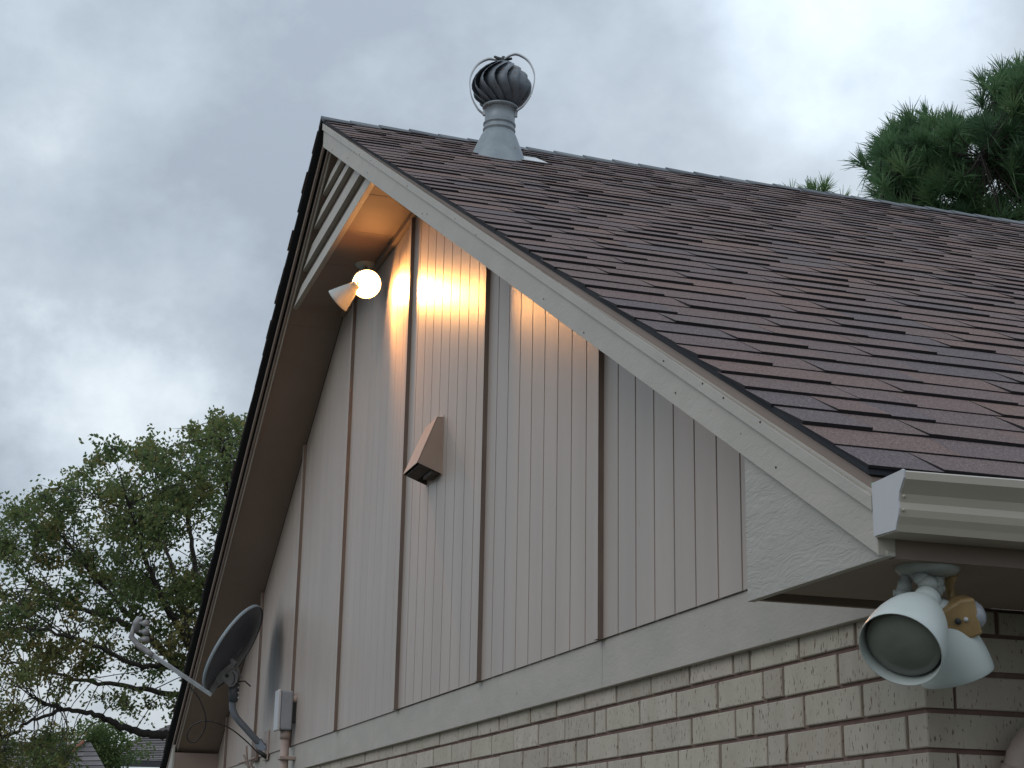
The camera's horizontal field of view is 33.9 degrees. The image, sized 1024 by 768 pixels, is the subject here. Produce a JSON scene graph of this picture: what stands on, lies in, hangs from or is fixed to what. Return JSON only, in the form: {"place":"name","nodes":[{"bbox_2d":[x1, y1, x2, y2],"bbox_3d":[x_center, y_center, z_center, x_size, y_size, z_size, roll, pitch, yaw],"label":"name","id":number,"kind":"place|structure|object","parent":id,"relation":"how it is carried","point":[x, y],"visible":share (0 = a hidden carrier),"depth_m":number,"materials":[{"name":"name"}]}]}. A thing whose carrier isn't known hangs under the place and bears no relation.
{"place":"outdoors","nodes":[
{"label":"outdoors","id":0,"kind":"place"},
{"bbox_2d":[0,740,104,767],"bbox_3d":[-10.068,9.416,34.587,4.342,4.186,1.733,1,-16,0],"label":"neighbour house","id":1,"kind":"structure","parent":0,"point":[90,757],"depth_m":35.33,"materials":[{"name":"concrete"}]},
{"bbox_2d":[55,717,155,767],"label":"bushy tree","id":2,"kind":"object","parent":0,"point":[106,751],"visible":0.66,"depth_m":36.63,"materials":[{"name":"green plant"}]},
{"bbox_2d":[0,405,247,767],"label":"broadleaf tree","id":3,"kind":"object","parent":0,"point":[151,516],"visible":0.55,"depth_m":23.25,"materials":[{"name":"green plant"}]},
{"bbox_2d":[116,725,169,766],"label":"neighbour house","id":4,"kind":"structure","parent":0,"point":[159,744],"depth_m":40.44,"materials":[{"name":"concrete"}]},
{"bbox_2d":[0,0,1023,767],"label":"sky","id":5,"kind":"structure","parent":0,"point":[155,155],"materials":[{"name":"grey"}]},
{"bbox_2d":[160,116,1023,767],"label":"house","id":6,"kind":"structure","parent":0,"point":[724,456],"depth_m":5.70,"materials":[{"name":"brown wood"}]},
{"bbox_2d":[128,605,269,760],"bbox_3d":[-1.990,1.873,10.635,0.957,0.953,0.531,3,-16,-6],"label":"satellite dish","id":7,"kind":"object","parent":6,"relation":"attached to","point":[232,647],"visible":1,"depth_m":10.66,"materials":[{"name":"metal"}]},
{"bbox_2d":[238,741,258,767],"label":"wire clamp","id":8,"kind":"object","parent":6,"relation":"attached to","point":[254,756],"visible":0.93,"depth_m":11.03,"materials":[{"name":"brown metal"}]},
{"bbox_2d":[273,689,296,731],"bbox_3d":[-1.338,1.930,9.923,0.114,0.238,0.120,6,-17,-17],"label":"utility box","id":9,"kind":"object","parent":6,"relation":"attached to","point":[285,710],"visible":1,"depth_m":9.88,"materials":[{"name":"metal"}]},
{"bbox_2d":[277,730,294,767],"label":"conduit","id":10,"kind":"object","parent":6,"relation":"attached to","point":[284,758],"visible":1,"depth_m":9.84,"materials":[{"name":"beige plastic"}]},
{"bbox_2d":[329,261,380,310],"bbox_3d":[-0.829,-0.509,8.755,0.298,0.356,0.365,6,-17,-17],"label":"flood light","id":11,"kind":"object","parent":6,"relation":"attached to","point":[366,282],"visible":1,"depth_m":8.63,"materials":[{"name":"white metal"}]},
{"bbox_2d":[403,415,443,486],"bbox_3d":[-0.391,0.292,7.372,0.112,0.263,0.268,6,-17,-17],"label":"vent hood","id":12,"kind":"object","parent":6,"relation":"attached to","point":[425,465],"visible":1,"depth_m":7.28,"materials":[{"name":"paint"}]},
{"bbox_2d":[469,53,547,163],"bbox_3d":[-0.045,-1.359,8.554,0.407,0.688,0.350,6,-17,-17],"label":"turbine vent","id":13,"kind":"object","parent":6,"relation":"on","point":[502,90],"visible":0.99,"depth_m":8.48,"materials":[{"name":"metal"}]},
{"bbox_2d":[859,562,993,689],"bbox_3d":[0.717,0.418,2.925,0.159,0.229,0.356,-10,-20,34],"label":"flood light","id":14,"kind":"object","parent":6,"relation":"attached to","point":[924,635],"visible":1,"depth_m":2.85,"materials":[{"name":"metal"}]},
{"bbox_2d":[782,172,859,196],"bbox_3d":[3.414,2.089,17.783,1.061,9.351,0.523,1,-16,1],"label":"pine tree","id":15,"kind":"object","parent":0,"point":[823,185],"visible":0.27,"depth_m":18.98,"materials":[{"name":"green plant"}]},
{"bbox_2d":[837,47,1023,220],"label":"pine tree","id":16,"kind":"object","parent":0,"point":[911,158],"visible":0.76,"depth_m":16.12,"materials":[{"name":"green plant"}]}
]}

